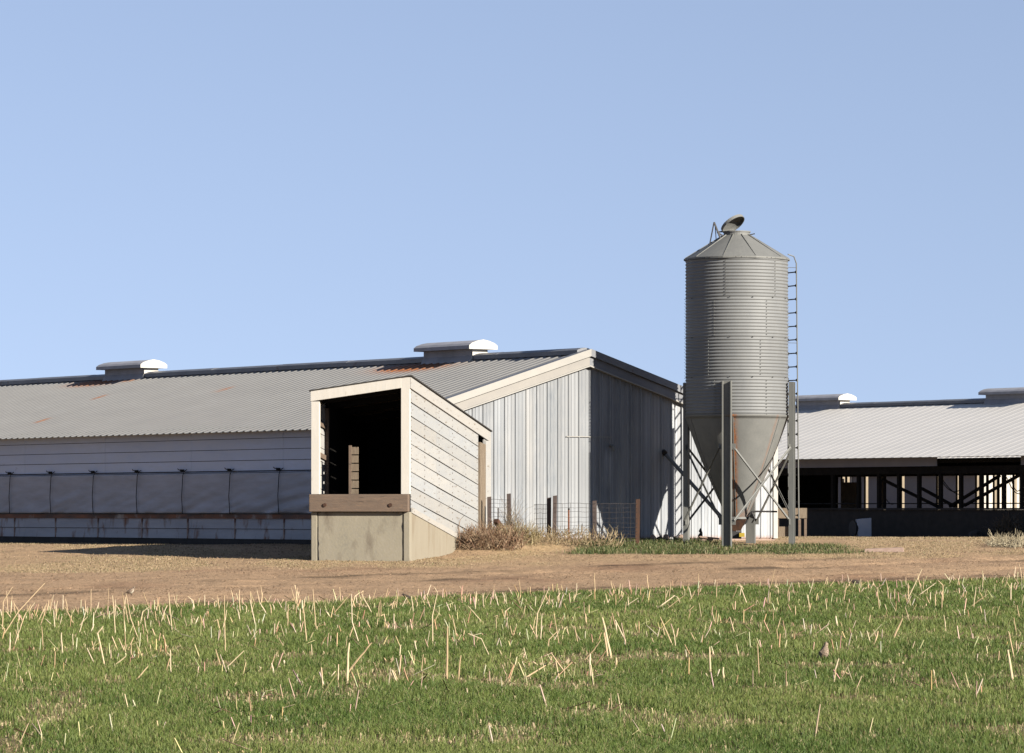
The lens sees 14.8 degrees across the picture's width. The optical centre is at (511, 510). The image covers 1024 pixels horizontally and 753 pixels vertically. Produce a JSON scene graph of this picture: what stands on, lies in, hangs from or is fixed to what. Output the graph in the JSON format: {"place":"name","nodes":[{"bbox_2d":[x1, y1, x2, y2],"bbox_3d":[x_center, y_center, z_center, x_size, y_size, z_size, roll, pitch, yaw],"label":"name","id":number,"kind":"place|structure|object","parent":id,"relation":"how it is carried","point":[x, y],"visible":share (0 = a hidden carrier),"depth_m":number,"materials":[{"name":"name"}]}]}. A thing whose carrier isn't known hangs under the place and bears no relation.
{"place":"outdoors","nodes":[
{"label":"outdoors","id":0,"kind":"place"},
{"bbox_2d":[0,554,1023,612],"bbox_3d":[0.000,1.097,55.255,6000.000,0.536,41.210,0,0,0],"label":"dirt track","id":1,"kind":"structure","parent":0,"point":[795,568],"depth_m":62.71,"materials":[{"name":"brown soil"}]},
{"bbox_2d":[124,587,134,593],"bbox_3d":[-5.315,1.114,54.651,0.208,0.118,0.062,0,0,10],"label":"bird","id":2,"kind":"object","parent":1,"relation":"on","point":[130,591],"visible":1,"depth_m":54.63},
{"bbox_2d":[0,542,1023,611],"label":"clods","id":3,"kind":"object","parent":1,"relation":"on","point":[329,572],"visible":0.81,"depth_m":64.89,"materials":[{"name":"brown soil"}]},
{"bbox_2d":[0,536,1023,573],"bbox_3d":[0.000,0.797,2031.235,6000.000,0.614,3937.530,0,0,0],"label":"ground","id":4,"kind":"structure","parent":0,"point":[21,561],"depth_m":75.47,"materials":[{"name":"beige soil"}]},
{"bbox_2d":[0,339,781,544],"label":"barn","id":5,"kind":"structure","parent":4,"relation":"on","point":[138,452],"depth_m":83.79,"materials":[{"name":"metal"}]},
{"bbox_2d":[662,449,732,530],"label":"feed auger","id":6,"kind":"object","parent":5,"relation":"attached to","point":[680,471],"visible":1,"depth_m":82.00,"materials":[{"name":"metal"}]},
{"bbox_2d":[309,375,491,560],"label":"loading chute","id":7,"kind":"object","parent":4,"relation":"on","point":[424,471],"visible":0.9,"depth_m":73.75,"materials":[{"name":"paint"}]},
{"bbox_2d":[349,445,358,493],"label":"stock gate","id":8,"kind":"structure","parent":7,"relation":"attached to","point":[353,470],"depth_m":72.67,"materials":[{"name":"brown wood"}]},
{"bbox_2d":[455,517,530,550],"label":"dry weeds","id":9,"kind":"object","parent":4,"relation":"on","point":[499,538],"visible":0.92,"depth_m":76.62,"materials":[{"name":"plant"}]},
{"bbox_2d":[493,519,503,529],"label":"broken post","id":10,"kind":"object","parent":4,"relation":"on","point":[496,521],"visible":0.5,"depth_m":78.31,"materials":[{"name":"brown wood"}]},
{"bbox_2d":[487,493,510,530],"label":"wire fence","id":11,"kind":"object","parent":4,"relation":"on","point":[489,503],"visible":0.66,"depth_m":78.96,"materials":[{"name":"grey metal"}]},
{"bbox_2d":[482,491,532,531],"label":"dry weeds","id":12,"kind":"object","parent":4,"relation":"on","point":[508,517],"visible":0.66,"depth_m":78.88,"materials":[{"name":"plant"}]},
{"bbox_2d":[492,518,544,545],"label":"dry weeds","id":13,"kind":"object","parent":4,"relation":"on","point":[533,537],"visible":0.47,"depth_m":77.77,"materials":[{"name":"plant"}]},
{"bbox_2d":[568,508,569,539],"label":"orange stake","id":14,"kind":"object","parent":4,"relation":"on","point":[569,520],"visible":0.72,"depth_m":79.79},
{"bbox_2d":[513,521,626,547],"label":"dry weeds","id":15,"kind":"object","parent":4,"relation":"on","point":[554,537],"visible":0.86,"depth_m":78.12,"materials":[{"name":"plant"}]},
{"bbox_2d":[534,495,639,542],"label":"wire fence","id":16,"kind":"object","parent":4,"relation":"on","point":[594,520],"visible":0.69,"depth_m":79.46,"materials":[{"name":"grey metal"}]},
{"bbox_2d":[698,528,702,537],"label":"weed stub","id":17,"kind":"object","parent":4,"relation":"on","point":[701,532],"visible":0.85,"depth_m":82.57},
{"bbox_2d":[693,536,721,540],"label":"scrap boards","id":18,"kind":"object","parent":4,"relation":"on","point":[707,538],"visible":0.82,"depth_m":82.28,"materials":[{"name":"brown wood"}]},
{"bbox_2d":[564,536,871,554],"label":"green grass","id":19,"kind":"structure","parent":4,"relation":"on","point":[667,546],"depth_m":77.74,"materials":[{"name":"green plant"}]},
{"bbox_2d":[683,214,798,546],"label":"grain bin","id":20,"kind":"object","parent":4,"relation":"on","point":[736,406],"visible":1,"depth_m":79.83,"materials":[{"name":"metal"}]},
{"bbox_2d":[778,508,806,536],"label":"wooden platform","id":21,"kind":"structure","parent":4,"relation":"on","point":[783,531],"depth_m":107.70,"materials":[{"name":"brown wood"}]},
{"bbox_2d":[849,518,871,536],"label":"fan housing","id":22,"kind":"object","parent":4,"relation":"on","point":[860,527],"visible":0.93,"depth_m":113.70,"materials":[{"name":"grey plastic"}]},
{"bbox_2d":[864,547,903,551],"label":"stone slab","id":23,"kind":"object","parent":4,"relation":"on","point":[897,549],"depth_m":77.03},
{"bbox_2d":[778,387,1023,536],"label":"open barn","id":24,"kind":"structure","parent":4,"relation":"on","point":[843,437],"depth_m":116.19,"materials":[{"name":"metal"}]},
{"bbox_2d":[838,456,1020,507],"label":"distant barn","id":25,"kind":"structure","parent":4,"relation":"on","point":[928,483],"depth_m":180.88,"materials":[{"name":"metal"}]},
{"bbox_2d":[968,530,984,536],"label":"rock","id":26,"kind":"object","parent":4,"relation":"on","point":[976,533],"visible":0.68,"depth_m":110.17,"materials":[{"name":"black stone"}]},
{"bbox_2d":[981,528,1023,548],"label":"dry weeds","id":27,"kind":"object","parent":4,"relation":"on","point":[1011,542],"visible":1,"depth_m":79.59,"materials":[{"name":"plant"}]},
{"bbox_2d":[982,511,1023,535],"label":"dry weeds","id":28,"kind":"object","parent":4,"relation":"on","point":[1004,527],"visible":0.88,"depth_m":109.23,"materials":[{"name":"plant"}]},
{"bbox_2d":[0,576,1023,752],"bbox_3d":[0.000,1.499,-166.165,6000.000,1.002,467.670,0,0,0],"label":"field","id":29,"kind":"structure","parent":0,"point":[558,683],"depth_m":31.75,"materials":[{"name":"green plant"}]},
{"bbox_2d":[2,587,12,627],"bbox_3d":[-5.284,1.049,41.239,0.118,0.501,0.011,0,0,4],"label":"stubble stalk","id":30,"kind":"object","parent":29,"relation":"on","point":[3,606],"visible":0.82,"depth_m":41.24,"materials":[{"name":"plant"}]},
{"bbox_2d":[1,645,38,651],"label":"dead leaves","id":31,"kind":"object","parent":29,"relation":"on","point":[29,648],"visible":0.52,"depth_m":35.98,"materials":[{"name":"plant"}]},
{"bbox_2d":[2,583,44,635],"bbox_3d":[-4.944,1.020,39.774,0.462,0.582,0.012,0,0,-12],"label":"stubble stalk","id":32,"kind":"object","parent":29,"relation":"on","point":[21,608],"visible":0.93,"depth_m":39.77,"materials":[{"name":"plant"}]},
{"bbox_2d":[97,626,104,664],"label":"stubble stalk","id":33,"kind":"object","parent":29,"relation":"on","point":[100,645],"visible":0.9,"depth_m":33.53,"materials":[{"name":"plant"}]},
{"bbox_2d":[112,595,115,632],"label":"stubble stalk","id":34,"kind":"object","parent":29,"relation":"on","point":[114,615],"visible":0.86,"depth_m":39.92,"materials":[{"name":"plant"}]},
{"bbox_2d":[126,595,137,636],"bbox_3d":[-3.731,1.066,38.783,0.149,0.504,0.012,0,0,-1],"label":"stubble stalk","id":35,"kind":"object","parent":29,"relation":"on","point":[130,617],"visible":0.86,"depth_m":38.78,"materials":[{"name":"plant"}]},
{"bbox_2d":[168,593,172,631],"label":"stubble stalk","id":36,"kind":"object","parent":29,"relation":"on","point":[170,614],"visible":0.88,"depth_m":40.43,"materials":[{"name":"plant"}]},
{"bbox_2d":[224,595,225,650],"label":"stubble stalk","id":37,"kind":"object","parent":29,"relation":"on","point":[224,622],"visible":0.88,"depth_m":35.55,"materials":[{"name":"plant"}]},
{"bbox_2d":[303,606,306,639],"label":"stubble stalk","id":38,"kind":"object","parent":29,"relation":"on","point":[304,623],"visible":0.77,"depth_m":38.21,"materials":[{"name":"plant"}]},
{"bbox_2d":[313,593,316,628],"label":"stubble stalk","id":39,"kind":"object","parent":29,"relation":"on","point":[314,611],"visible":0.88,"depth_m":41.38,"materials":[{"name":"plant"}]},
{"bbox_2d":[346,643,349,683],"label":"stubble stalk","id":40,"kind":"object","parent":29,"relation":"on","point":[347,673],"visible":0.86,"depth_m":30.76,"materials":[{"name":"plant"}]},
{"bbox_2d":[351,594,358,640],"bbox_3d":[-1.520,1.069,38.324,0.097,0.514,0.014,0,0,14],"label":"stubble stalk","id":41,"kind":"object","parent":29,"relation":"on","point":[352,618],"visible":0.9,"depth_m":38.33,"materials":[{"name":"plant"}]},
{"bbox_2d":[343,643,371,677],"bbox_3d":[-1.246,1.217,31.307,0.266,0.336,0.020,0,0,0],"label":"stubble stalk","id":42,"kind":"object","parent":29,"relation":"on","point":[356,661],"visible":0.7,"depth_m":31.30,"materials":[{"name":"plant"}]},
{"bbox_2d":[432,594,437,640],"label":"stubble stalk","id":43,"kind":"object","parent":29,"relation":"on","point":[432,618],"visible":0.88,"depth_m":37.70,"materials":[{"name":"plant"}]},
{"bbox_2d":[446,626,447,678],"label":"stubble stalk","id":44,"kind":"object","parent":29,"relation":"on","point":[447,653],"visible":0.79,"depth_m":30.90,"materials":[{"name":"plant"}]},
{"bbox_2d":[457,655,460,679],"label":"stubble stalk","id":45,"kind":"object","parent":29,"relation":"on","point":[459,667],"visible":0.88,"depth_m":31.37,"materials":[{"name":"plant"}]},
{"bbox_2d":[2,571,1023,752],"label":"stubble","id":46,"kind":"object","parent":29,"relation":"on","point":[411,656],"visible":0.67,"depth_m":38.95,"materials":[{"name":"beige plant"}]},
{"bbox_2d":[524,665,545,678],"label":"stubble stalk","id":47,"kind":"object","parent":29,"relation":"on","point":[535,671],"visible":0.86,"depth_m":31.48,"materials":[{"name":"plant"}]},
{"bbox_2d":[535,588,548,638],"bbox_3d":[0.298,1.053,39.050,0.142,0.562,0.013,0,0,3],"label":"stubble stalk","id":48,"kind":"object","parent":29,"relation":"on","point":[537,614],"visible":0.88,"depth_m":39.05,"materials":[{"name":"plant"}]},
{"bbox_2d":[521,658,577,665],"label":"dead leaves","id":49,"kind":"object","parent":29,"relation":"on","point":[559,661],"visible":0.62,"depth_m":33.77,"materials":[{"name":"plant"}]},
{"bbox_2d":[589,654,590,675],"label":"stubble stalk","id":50,"kind":"object","parent":29,"relation":"on","point":[590,663],"visible":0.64,"depth_m":31.40,"materials":[{"name":"plant"}]},
{"bbox_2d":[604,632,607,657],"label":"stubble stalk","id":51,"kind":"object","parent":29,"relation":"on","point":[606,645],"visible":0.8,"depth_m":35.24,"materials":[{"name":"plant"}]},
{"bbox_2d":[602,617,611,657],"bbox_3d":[0.848,1.153,35.017,0.101,0.404,0.023,0,0,6],"label":"stubble stalk","id":52,"kind":"object","parent":29,"relation":"on","point":[609,649],"visible":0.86,"depth_m":35.01,"materials":[{"name":"plant"}]},
{"bbox_2d":[660,617,672,644],"bbox_3d":[1.486,1.177,37.684,0.151,0.320,0.013,0,0,-18],"label":"stubble stalk","id":53,"kind":"object","parent":29,"relation":"on","point":[666,630],"visible":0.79,"depth_m":37.68,"materials":[{"name":"plant"}]},
{"bbox_2d":[709,647,710,670],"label":"stubble stalk","id":54,"kind":"object","parent":29,"relation":"on","point":[709,660],"visible":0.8,"depth_m":32.04,"materials":[{"name":"plant"}]},
{"bbox_2d":[757,644,759,675],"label":"stubble stalk","id":55,"kind":"object","parent":29,"relation":"on","point":[758,660],"visible":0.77,"depth_m":31.47,"materials":[{"name":"plant"}]},
{"bbox_2d":[817,641,828,658],"bbox_3d":[2.715,1.268,34.657,0.164,0.240,0.076,0,0,28],"label":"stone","id":56,"kind":"object","parent":29,"relation":"on","point":[824,650],"visible":0.77,"depth_m":34.62,"materials":[{"name":"beige stone"}]},
{"bbox_2d":[894,618,902,637],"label":"stubble stalk","id":57,"kind":"object","parent":29,"relation":"on","point":[898,627],"visible":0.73,"depth_m":39.23,"materials":[{"name":"plant"}]},
{"bbox_2d":[1007,650,1013,681],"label":"stubble stalk","id":58,"kind":"object","parent":29,"relation":"on","point":[1010,667],"visible":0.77,"depth_m":30.87,"materials":[{"name":"plant"}]},
{"bbox_2d":[0,0,1023,404],"label":"sky","id":59,"kind":"structure","parent":0,"point":[185,184],"materials":[{"name":"blue"}]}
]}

